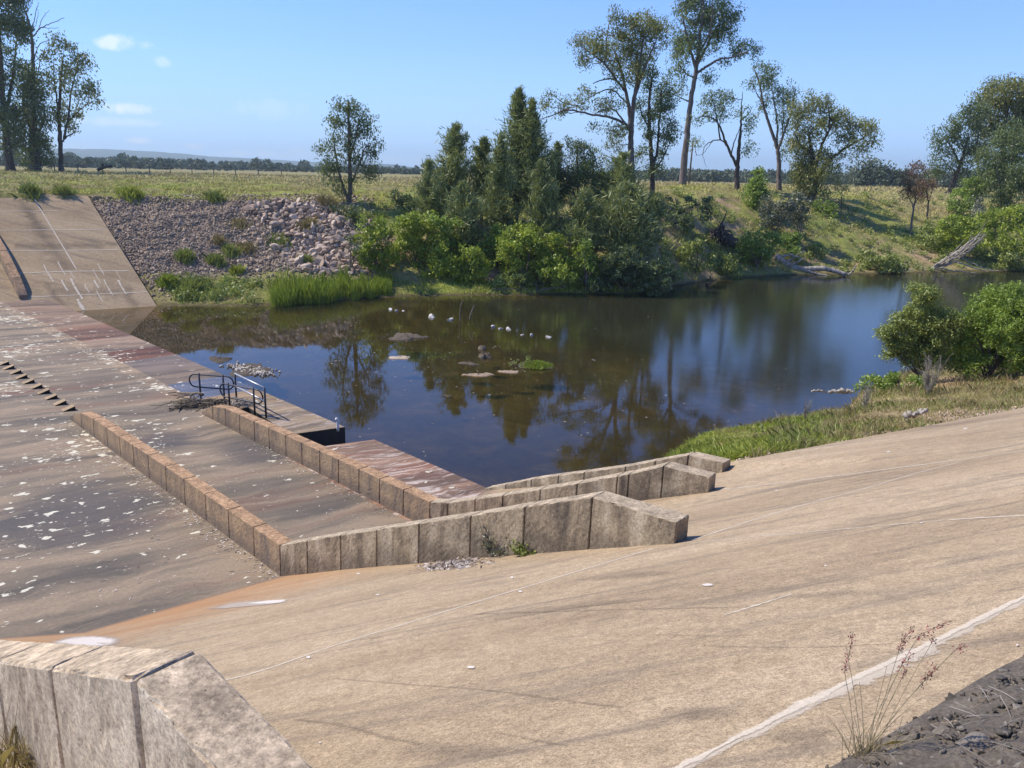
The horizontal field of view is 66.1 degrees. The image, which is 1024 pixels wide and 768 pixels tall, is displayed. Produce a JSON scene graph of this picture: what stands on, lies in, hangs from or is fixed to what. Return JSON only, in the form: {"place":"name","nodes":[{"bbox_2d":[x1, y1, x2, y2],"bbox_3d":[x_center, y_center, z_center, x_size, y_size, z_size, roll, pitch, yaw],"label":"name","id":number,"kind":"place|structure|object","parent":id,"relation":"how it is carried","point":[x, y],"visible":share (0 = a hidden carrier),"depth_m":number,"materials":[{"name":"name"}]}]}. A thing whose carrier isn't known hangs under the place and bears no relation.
{"place":"outdoors","nodes":[
{"label":"outdoors","id":0,"kind":"place"},
{"bbox_2d":[0,148,329,165],"bbox_3d":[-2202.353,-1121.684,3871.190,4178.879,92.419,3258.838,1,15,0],"label":"hills","id":1,"kind":"structure","parent":0,"point":[93,153],"depth_m":3860.31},
{"bbox_2d":[0,299,485,637],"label":"spillway floor","id":2,"kind":"structure","parent":0,"point":[61,510],"depth_m":20.45,"materials":[{"name":"concrete"}]},
{"bbox_2d":[154,392,226,411],"bbox_3d":[-11.032,0.527,26.917,2.260,0.489,1.668,1,15,0],"label":"driftwood pile","id":3,"kind":"object","parent":2,"relation":"on","point":[196,402],"visible":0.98,"depth_m":26.80,"materials":[{"name":"brown wood"}]},
{"bbox_2d":[83,441,410,600],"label":"floor scraps","id":4,"kind":"object","parent":2,"relation":"on","point":[269,571],"visible":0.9,"depth_m":18.62,"materials":[{"name":"white plant"}]},
{"bbox_2d":[70,411,688,575],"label":"baffle wall","id":5,"kind":"structure","parent":2,"relation":"on","point":[600,520],"depth_m":12.84,"materials":[{"name":"concrete"}]},
{"bbox_2d":[202,405,715,520],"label":"baffle wall","id":6,"kind":"structure","parent":2,"relation":"on","point":[668,479],"depth_m":18.33,"materials":[{"name":"concrete"}]},
{"bbox_2d":[485,452,730,489],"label":"baffle wall","id":7,"kind":"structure","parent":2,"relation":"on","point":[711,463],"depth_m":17.19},
{"bbox_2d":[0,166,1023,481],"bbox_3d":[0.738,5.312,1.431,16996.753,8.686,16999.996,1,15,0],"label":"ground","id":8,"kind":"structure","parent":0,"point":[396,416],"depth_m":44.80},
{"bbox_2d":[0,0,38,170],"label":"eucalypt tree","id":9,"kind":"object","parent":8,"relation":"on","point":[16,24],"visible":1,"depth_m":120.11,"materials":[{"name":"green plant"}]},
{"bbox_2d":[9,180,47,201],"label":"grass tussock","id":10,"kind":"object","parent":8,"relation":"on","point":[29,188],"depth_m":55.65,"materials":[{"name":"green plant"}]},
{"bbox_2d":[6,61,61,170],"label":"eucalypt tree","id":11,"kind":"object","parent":8,"relation":"on","point":[34,106],"visible":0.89,"depth_m":124.21,"materials":[{"name":"green plant"}]},
{"bbox_2d":[25,0,62,170],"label":"dead tree","id":12,"kind":"object","parent":8,"relation":"on","point":[33,54],"visible":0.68,"depth_m":124.51,"materials":[{"name":"wood"}]},
{"bbox_2d":[36,29,108,171],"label":"eucalypt tree","id":13,"kind":"object","parent":8,"relation":"on","point":[67,119],"visible":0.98,"depth_m":125.74,"materials":[{"name":"green plant"}]},
{"bbox_2d":[0,194,163,325],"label":"apron","id":14,"kind":"object","parent":8,"relation":"on","point":[67,252],"visible":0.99,"depth_m":50.87,"materials":[{"name":"concrete"}]},
{"bbox_2d":[0,238,27,298],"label":"baffle wall","id":15,"kind":"structure","parent":14,"relation":"on","point":[10,269],"depth_m":47.40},
{"bbox_2d":[114,183,147,205],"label":"grass tussock","id":16,"kind":"object","parent":8,"relation":"on","point":[127,193],"depth_m":58.74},
{"bbox_2d":[89,193,375,300],"bbox_3d":[-19.357,-11.613,61.583,23.553,6.258,20.283,-7,17,-29],"label":"rubble","id":17,"kind":"object","parent":8,"relation":"on","point":[257,238],"visible":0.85,"depth_m":57.38,"materials":[{"name":"stone"}]},
{"bbox_2d":[241,407,345,445],"bbox_3d":[-17.490,-0.776,35.273,2.800,1.696,49.304,-13,21,-43],"label":"slab edge","id":18,"kind":"object","parent":8,"relation":"on","point":[328,437],"visible":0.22,"depth_m":24.96,"materials":[{"name":"concrete"}]},
{"bbox_2d":[0,151,643,174],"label":"distant woodland","id":19,"kind":"object","parent":8,"relation":"on","point":[73,160],"visible":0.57,"depth_m":420.69,"materials":[{"name":"green plant"}]},
{"bbox_2d":[328,202,363,223],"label":"dark shrub","id":20,"kind":"object","parent":8,"relation":"on","point":[350,213],"visible":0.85,"depth_m":62.51,"materials":[{"name":"green plant"}]},
{"bbox_2d":[311,94,385,202],"bbox_3d":[-13.569,-19.305,65.081,5.952,8.925,4.110,-4,16,-20],"label":"eucalypt tree","id":21,"kind":"object","parent":8,"relation":"on","point":[349,146],"visible":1,"depth_m":64.69,"materials":[{"name":"green plant"}]},
{"bbox_2d":[343,221,392,268],"bbox_3d":[-10.401,-9.867,57.053,3.697,3.913,3.125,1,15,0],"label":"twiggy shrub","id":22,"kind":"object","parent":8,"relation":"on","point":[350,237],"visible":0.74,"depth_m":56.80,"materials":[{"name":"grey plant"}]},
{"bbox_2d":[344,212,404,270],"bbox_3d":[-10.202,-10.108,57.146,4.116,4.756,3.833,6,16,17],"label":"green shrub","id":23,"kind":"object","parent":8,"relation":"on","point":[382,255],"visible":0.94,"depth_m":56.89,"materials":[{"name":"green plant"}]},
{"bbox_2d":[388,188,423,210],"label":"dark shrub","id":24,"kind":"object","parent":8,"relation":"on","point":[400,201],"visible":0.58,"depth_m":66.53,"materials":[{"name":"green plant"}]},
{"bbox_2d":[177,268,642,304],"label":"bank grass","id":25,"kind":"structure","parent":8,"relation":"on","point":[432,288],"depth_m":56.75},
{"bbox_2d":[386,209,452,269],"bbox_3d":[-7.090,-10.761,58.972,5.345,4.614,4.091,1,15,0],"label":"green shrub","id":26,"kind":"object","parent":8,"relation":"on","point":[409,241],"visible":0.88,"depth_m":58.47,"materials":[{"name":"green plant"}]},
{"bbox_2d":[406,157,456,228],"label":"casuarina tree","id":27,"kind":"object","parent":8,"relation":"on","point":[430,201],"visible":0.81,"depth_m":61.35,"materials":[{"name":"green plant"}]},
{"bbox_2d":[420,244,463,279],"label":"green shrub","id":28,"kind":"object","parent":8,"relation":"on","point":[438,262],"visible":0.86,"depth_m":57.67,"materials":[{"name":"green plant"}]},
{"bbox_2d":[427,214,473,260],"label":"green shrub","id":29,"kind":"object","parent":8,"relation":"on","point":[444,224],"visible":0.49,"depth_m":58.18,"materials":[{"name":"green plant"}]},
{"bbox_2d":[422,121,487,218],"bbox_3d":[-4.813,-17.026,63.575,5.811,8.343,5.395,1,15,0],"label":"casuarina tree","id":30,"kind":"object","parent":8,"relation":"on","point":[453,160],"visible":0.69,"depth_m":62.78,"materials":[{"name":"green plant"}]},
{"bbox_2d":[438,180,491,252],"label":"casuarina tree","id":31,"kind":"object","parent":8,"relation":"on","point":[464,207],"visible":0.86,"depth_m":58.94,"materials":[{"name":"green plant"}]},
{"bbox_2d":[445,243,494,284],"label":"green shrub","id":32,"kind":"object","parent":8,"relation":"on","point":[475,261],"visible":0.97,"depth_m":57.27,"materials":[{"name":"green plant"}]},
{"bbox_2d":[466,135,509,220],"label":"casuarina tree","id":33,"kind":"object","parent":8,"relation":"on","point":[481,158],"visible":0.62,"depth_m":64.24,"materials":[{"name":"green plant"}]},
{"bbox_2d":[474,225,515,273],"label":"green shrub","id":34,"kind":"object","parent":8,"relation":"on","point":[489,242],"visible":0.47,"depth_m":58.94,"materials":[{"name":"green plant"}]},
{"bbox_2d":[471,132,527,234],"bbox_3d":[-0.927,-14.857,60.923,4.639,8.978,5.000,1,15,0],"label":"casuarina tree","id":35,"kind":"object","parent":8,"relation":"on","point":[500,190],"visible":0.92,"depth_m":60.62,"materials":[{"name":"green plant"}]},
{"bbox_2d":[0,175,1015,246],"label":"field grass","id":36,"kind":"structure","parent":8,"relation":"on","point":[208,182],"depth_m":83.53,"materials":[{"name":"plant"}]},
{"bbox_2d":[0,168,1022,227],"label":"field grass","id":37,"kind":"structure","parent":8,"relation":"on","point":[240,176],"depth_m":116.81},
{"bbox_2d":[0,408,1023,767],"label":"concrete apron","id":38,"kind":"object","parent":8,"relation":"on","point":[718,636],"visible":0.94,"depth_m":5.76,"materials":[{"name":"beige concrete"}]},
{"bbox_2d":[0,696,38,767],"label":"dry grass clump","id":39,"kind":"object","parent":38,"relation":"on","point":[18,756],"visible":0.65,"depth_m":4.91,"materials":[{"name":"plant"}]},
{"bbox_2d":[0,640,311,767],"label":"baffle wall","id":40,"kind":"structure","parent":38,"relation":"on","point":[84,706],"depth_m":3.69,"materials":[{"name":"concrete"}]},
{"bbox_2d":[409,555,505,571],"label":"gravel","id":41,"kind":"object","parent":38,"relation":"on","point":[460,563],"visible":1,"depth_m":11.59,"materials":[{"name":"gravel"}]},
{"bbox_2d":[830,656,1023,767],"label":"gravel verge","id":42,"kind":"structure","parent":38,"relation":"on","point":[913,757],"depth_m":2.90,"materials":[{"name":"gravel"}]},
{"bbox_2d":[811,620,967,763],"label":"red grass","id":43,"kind":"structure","parent":42,"relation":"on","point":[868,745],"depth_m":2.85,"materials":[{"name":"plant"}]},
{"bbox_2d":[825,654,1023,767],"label":"gravel stones","id":44,"kind":"object","parent":42,"relation":"on","point":[1005,731],"visible":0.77,"depth_m":2.92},
{"bbox_2d":[482,85,549,221],"bbox_3d":[0.402,-18.804,64.651,5.595,11.003,6.138,11,18,32],"label":"casuarina tree","id":45,"kind":"object","parent":8,"relation":"on","point":[516,113],"visible":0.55,"depth_m":63.24,"materials":[{"name":"green plant"}]},
{"bbox_2d":[489,219,552,238],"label":"green shrub","id":46,"kind":"object","parent":8,"relation":"on","point":[522,226],"visible":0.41,"depth_m":59.32,"materials":[{"name":"green plant"}]},
{"bbox_2d":[495,227,552,277],"bbox_3d":[1.093,-9.427,58.362,4.713,4.531,4.032,1,15,0],"label":"green shrub","id":47,"kind":"object","parent":8,"relation":"on","point":[528,238],"visible":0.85,"depth_m":57.46,"materials":[{"name":"green plant"}]},
{"bbox_2d":[487,271,582,291],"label":"green shrub","id":48,"kind":"object","parent":8,"relation":"on","point":[517,279],"visible":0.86,"depth_m":57.29,"materials":[{"name":"green plant"}]},
{"bbox_2d":[507,97,564,220],"bbox_3d":[1.605,-17.658,63.184,5.497,10.425,5.332,1,15,0],"label":"casuarina tree","id":49,"kind":"object","parent":8,"relation":"on","point":[533,118],"visible":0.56,"depth_m":62.76,"materials":[{"name":"green plant"}]},
{"bbox_2d":[516,160,565,259],"bbox_3d":[2.224,-12.980,60.032,4.356,8.068,5.340,1,15,0],"label":"casuarina tree","id":50,"kind":"object","parent":8,"relation":"on","point":[543,194],"visible":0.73,"depth_m":59.08,"materials":[{"name":"green plant"}]},
{"bbox_2d":[547,140,573,217],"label":"casuarina tree","id":51,"kind":"object","parent":8,"relation":"on","point":[558,146],"visible":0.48,"depth_m":65.04,"materials":[{"name":"green plant"}]},
{"bbox_2d":[534,231,591,289],"bbox_3d":[3.809,-9.026,57.709,4.500,4.291,4.270,1,15,0],"label":"green shrub","id":52,"kind":"object","parent":8,"relation":"on","point":[560,259],"visible":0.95,"depth_m":57.51,"materials":[{"name":"green plant"}]},
{"bbox_2d":[551,134,601,210],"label":"dark tree","id":53,"kind":"object","parent":8,"relation":"on","point":[577,146],"visible":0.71,"depth_m":64.09,"materials":[{"name":"green plant"}]},
{"bbox_2d":[554,185,611,274],"bbox_3d":[5.699,-11.530,59.363,4.627,7.013,6.241,12,19,35],"label":"casuarina tree","id":54,"kind":"object","parent":8,"relation":"on","point":[585,211],"visible":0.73,"depth_m":58.38,"materials":[{"name":"green plant"}]},
{"bbox_2d":[568,237,606,291],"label":"green shrub","id":55,"kind":"object","parent":8,"relation":"on","point":[587,265],"visible":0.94,"depth_m":57.32,"materials":[{"name":"green plant"}]},
{"bbox_2d":[575,143,612,213],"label":"dark tree","id":56,"kind":"object","parent":8,"relation":"on","point":[593,180],"visible":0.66,"depth_m":62.97,"materials":[{"name":"green plant"}]},
{"bbox_2d":[167,188,1023,302],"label":"scrub","id":57,"kind":"object","parent":8,"relation":"on","point":[225,284],"visible":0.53,"depth_m":75.19,"materials":[{"name":"green plant"}]},
{"bbox_2d":[537,2,672,182],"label":"eucalypt tree","id":58,"kind":"object","parent":8,"relation":"on","point":[638,54],"visible":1,"depth_m":68.48,"materials":[{"name":"green plant"}]},
{"bbox_2d":[588,150,655,221],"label":"casuarina tree","id":59,"kind":"object","parent":8,"relation":"on","point":[622,171],"visible":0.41,"depth_m":62.64,"materials":[{"name":"green plant"}]},
{"bbox_2d":[584,244,673,295],"bbox_3d":[8.541,-8.372,58.392,6.605,4.182,4.331,1,15,0],"label":"green shrub","id":60,"kind":"object","parent":8,"relation":"on","point":[634,267],"visible":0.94,"depth_m":57.28,"materials":[{"name":"green plant"}]},
{"bbox_2d":[594,179,671,261],"bbox_3d":[8.468,-11.850,59.683,6.714,7.207,7.087,-7,17,-27],"label":"casuarina tree","id":61,"kind":"object","parent":8,"relation":"on","point":[626,210],"visible":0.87,"depth_m":58.69,"materials":[{"name":"green plant"}]},
{"bbox_2d":[635,191,677,256],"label":"casuarina tree","id":62,"kind":"object","parent":8,"relation":"on","point":[656,207],"visible":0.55,"depth_m":62.36,"materials":[{"name":"green plant"}]},
{"bbox_2d":[631,53,683,193],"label":"eucalypt tree","id":63,"kind":"object","parent":8,"relation":"on","point":[664,107],"visible":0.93,"depth_m":71.15,"materials":[{"name":"green plant"}]},
{"bbox_2d":[654,248,688,281],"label":"bank shrub","id":64,"kind":"object","parent":8,"relation":"on","point":[673,274],"visible":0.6,"depth_m":62.87,"materials":[{"name":"green plant"}]},
{"bbox_2d":[659,195,712,231],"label":"dark shrub","id":65,"kind":"object","parent":8,"relation":"on","point":[681,212],"visible":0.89,"depth_m":68.87,"materials":[{"name":"green plant"}]},
{"bbox_2d":[677,237,718,273],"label":"bank shrub","id":66,"kind":"object","parent":8,"relation":"on","point":[694,248],"visible":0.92,"depth_m":65.53,"materials":[{"name":"green plant"}]},
{"bbox_2d":[663,0,765,185],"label":"eucalypt tree","id":67,"kind":"object","parent":8,"relation":"on","point":[705,19],"visible":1,"depth_m":91.11,"materials":[{"name":"green plant"}]},
{"bbox_2d":[684,86,759,189],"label":"eucalypt tree","id":68,"kind":"object","parent":8,"relation":"on","point":[720,108],"visible":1,"depth_m":90.06,"materials":[{"name":"green plant"}]},
{"bbox_2d":[707,212,741,248],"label":"uprooted stump","id":69,"kind":"object","parent":8,"relation":"on","point":[723,235],"visible":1,"depth_m":71.22,"materials":[{"name":"wood"}]},
{"bbox_2d":[709,251,741,278],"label":"bank shrub","id":70,"kind":"object","parent":8,"relation":"on","point":[725,265],"visible":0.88,"depth_m":68.31,"materials":[{"name":"green plant"}]},
{"bbox_2d":[662,409,835,459],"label":"grass","id":71,"kind":"structure","parent":8,"relation":"on","point":[732,449],"depth_m":20.17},
{"bbox_2d":[740,166,770,209],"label":"bank shrub","id":72,"kind":"object","parent":8,"relation":"on","point":[756,190],"visible":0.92,"depth_m":80.58,"materials":[{"name":"green plant"}]},
{"bbox_2d":[731,227,783,268],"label":"bank shrub","id":73,"kind":"object","parent":8,"relation":"on","point":[749,243],"visible":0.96,"depth_m":70.50,"materials":[{"name":"green plant"}]},
{"bbox_2d":[741,59,802,190],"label":"eucalypt tree","id":74,"kind":"object","parent":8,"relation":"on","point":[769,80],"visible":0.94,"depth_m":95.65,"materials":[{"name":"green plant"}]},
{"bbox_2d":[755,191,800,233],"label":"bank shrub","id":75,"kind":"object","parent":8,"relation":"on","point":[789,205],"visible":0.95,"depth_m":76.58,"materials":[{"name":"green plant"}]},
{"bbox_2d":[772,232,805,261],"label":"bank shrub","id":76,"kind":"object","parent":8,"relation":"on","point":[794,238],"visible":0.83,"depth_m":73.90,"materials":[{"name":"green plant"}]},
{"bbox_2d":[784,190,813,234],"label":"bank shrub","id":77,"kind":"object","parent":8,"relation":"on","point":[796,212],"visible":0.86,"depth_m":77.75,"materials":[{"name":"green plant"}]},
{"bbox_2d":[590,167,1022,188],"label":"distant woodland","id":78,"kind":"object","parent":8,"relation":"on","point":[716,175],"visible":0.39,"depth_m":318.89,"materials":[{"name":"green plant"}]},
{"bbox_2d":[773,251,856,275],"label":"fallen log","id":79,"kind":"object","parent":8,"relation":"on","point":[779,257],"visible":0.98,"depth_m":72.52,"materials":[{"name":"grey wood"}]},
{"bbox_2d":[809,197,841,218],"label":"dark shrub","id":80,"kind":"object","parent":8,"relation":"on","point":[831,208],"visible":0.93,"depth_m":86.30,"materials":[{"name":"green plant"}]},
{"bbox_2d":[781,88,884,203],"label":"eucalypt tree","id":81,"kind":"object","parent":8,"relation":"on","point":[809,170],"visible":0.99,"depth_m":86.31,"materials":[{"name":"green plant"}]},
{"bbox_2d":[662,223,1022,283],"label":"bank grass","id":82,"kind":"structure","parent":8,"relation":"on","point":[806,259],"depth_m":75.25,"materials":[{"name":"green plant"}]},
{"bbox_2d":[842,164,881,186],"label":"tree","id":83,"kind":"object","parent":8,"relation":"on","point":[858,178],"visible":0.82,"depth_m":220.66,"materials":[{"name":"green plant"}]},
{"bbox_2d":[711,361,1023,457],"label":"dry grass","id":84,"kind":"structure","parent":8,"relation":"on","point":[853,433],"depth_m":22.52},
{"bbox_2d":[846,155,898,186],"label":"tree","id":85,"kind":"object","parent":8,"relation":"on","point":[876,177],"visible":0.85,"depth_m":219.60,"materials":[{"name":"green plant"}]},
{"bbox_2d":[728,403,1023,460],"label":"edge stones","id":86,"kind":"object","parent":8,"relation":"on","point":[958,411],"visible":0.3,"depth_m":19.90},
{"bbox_2d":[854,247,910,274],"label":"bank shrub","id":87,"kind":"object","parent":8,"relation":"on","point":[887,263],"visible":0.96,"depth_m":74.23,"materials":[{"name":"green plant"}]},
{"bbox_2d":[852,371,939,396],"bbox_3d":[13.134,0.143,26.861,1.659,1.131,2.460,-13,21,-43],"label":"leafy weed","id":88,"kind":"object","parent":8,"relation":"on","point":[879,381],"visible":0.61,"depth_m":26.96,"materials":[{"name":"green plant"}]},
{"bbox_2d":[896,158,932,234],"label":"dying tree","id":89,"kind":"object","parent":8,"relation":"on","point":[918,193],"visible":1,"depth_m":84.64,"materials":[{"name":"brown plant"}]},
{"bbox_2d":[872,280,970,380],"bbox_3d":[14.435,-1.726,27.972,3.071,3.992,1.889,9,17,25],"label":"leafy bush","id":90,"kind":"object","parent":8,"relation":"on","point":[922,331],"visible":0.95,"depth_m":27.53,"materials":[{"name":"green plant"}]},
{"bbox_2d":[910,223,946,247],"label":"bank shrub","id":91,"kind":"object","parent":8,"relation":"on","point":[925,230],"visible":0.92,"depth_m":83.14,"materials":[{"name":"green plant"}]},
{"bbox_2d":[917,349,952,393],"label":"dead shrub","id":92,"kind":"object","parent":8,"relation":"on","point":[928,384],"visible":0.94,"depth_m":24.86,"materials":[{"name":"grey wood"}]},
{"bbox_2d":[922,213,991,254],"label":"bank shrub","id":93,"kind":"object","parent":8,"relation":"on","point":[957,227],"visible":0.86,"depth_m":80.37,"materials":[{"name":"green plant"}]},
{"bbox_2d":[924,96,995,193],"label":"eucalypt tree","id":94,"kind":"object","parent":8,"relation":"on","point":[971,122],"visible":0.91,"depth_m":115.59,"materials":[{"name":"green plant"}]},
{"bbox_2d":[945,188,976,215],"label":"bank shrub","id":95,"kind":"object","parent":8,"relation":"on","point":[959,207],"visible":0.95,"depth_m":95.62,"materials":[{"name":"green plant"}]},
{"bbox_2d":[921,223,1003,273],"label":"fallen tree","id":96,"kind":"object","parent":8,"relation":"on","point":[962,251],"visible":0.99,"depth_m":75.37,"materials":[{"name":"grey wood"}]},
{"bbox_2d":[951,175,994,204],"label":"bank shrub","id":97,"kind":"object","parent":8,"relation":"on","point":[969,184],"visible":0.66,"depth_m":100.19,"materials":[{"name":"green plant"}]},
{"bbox_2d":[942,280,1023,380],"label":"leafy bush","id":98,"kind":"object","parent":8,"relation":"on","point":[992,340],"visible":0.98,"depth_m":26.53,"materials":[{"name":"green plant"}]},
{"bbox_2d":[964,72,1023,192],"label":"eucalypt tree","id":99,"kind":"object","parent":8,"relation":"on","point":[1009,102],"visible":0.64,"depth_m":115.02,"materials":[{"name":"green plant"}]},
{"bbox_2d":[967,115,1023,209],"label":"eucalypt tree","id":100,"kind":"object","parent":8,"relation":"on","point":[996,163],"visible":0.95,"depth_m":97.51,"materials":[{"name":"green plant"}]},
{"bbox_2d":[968,244,1023,269],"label":"bank shrub","id":101,"kind":"object","parent":8,"relation":"on","point":[1001,258],"visible":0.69,"depth_m":79.47,"materials":[{"name":"green plant"}]},
{"bbox_2d":[972,204,1023,258],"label":"bank shrub","id":102,"kind":"object","parent":8,"relation":"on","point":[1015,213],"visible":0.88,"depth_m":81.52,"materials":[{"name":"green plant"}]},
{"bbox_2d":[0,0,1023,173],"label":"sky","id":103,"kind":"structure","parent":0,"point":[252,79],"materials":[{"name":"blue"}]},
{"bbox_2d":[79,271,1023,487],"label":"river water","id":104,"kind":"structure","parent":0,"point":[703,339],"depth_m":40.71,"materials":[{"name":"liquid"}]},
{"bbox_2d":[227,363,271,377],"bbox_3d":[-11.266,-0.682,34.302,1.809,0.195,2.838,1,15,0],"label":"gravel bar","id":105,"kind":"object","parent":104,"relation":"in","point":[243,373],"visible":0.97,"depth_m":33.77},
{"bbox_2d":[258,264,393,306],"bbox_3d":[-12.081,-7.007,52.903,10.941,2.645,4.180,-12,20,-40],"label":"reed bed","id":106,"kind":"object","parent":104,"relation":"in","point":[298,291],"visible":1,"depth_m":51.98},
{"bbox_2d":[858,661,1023,767],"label":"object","id":107,"kind":"structure","parent":0,"point":[974,715],"depth_m":2.81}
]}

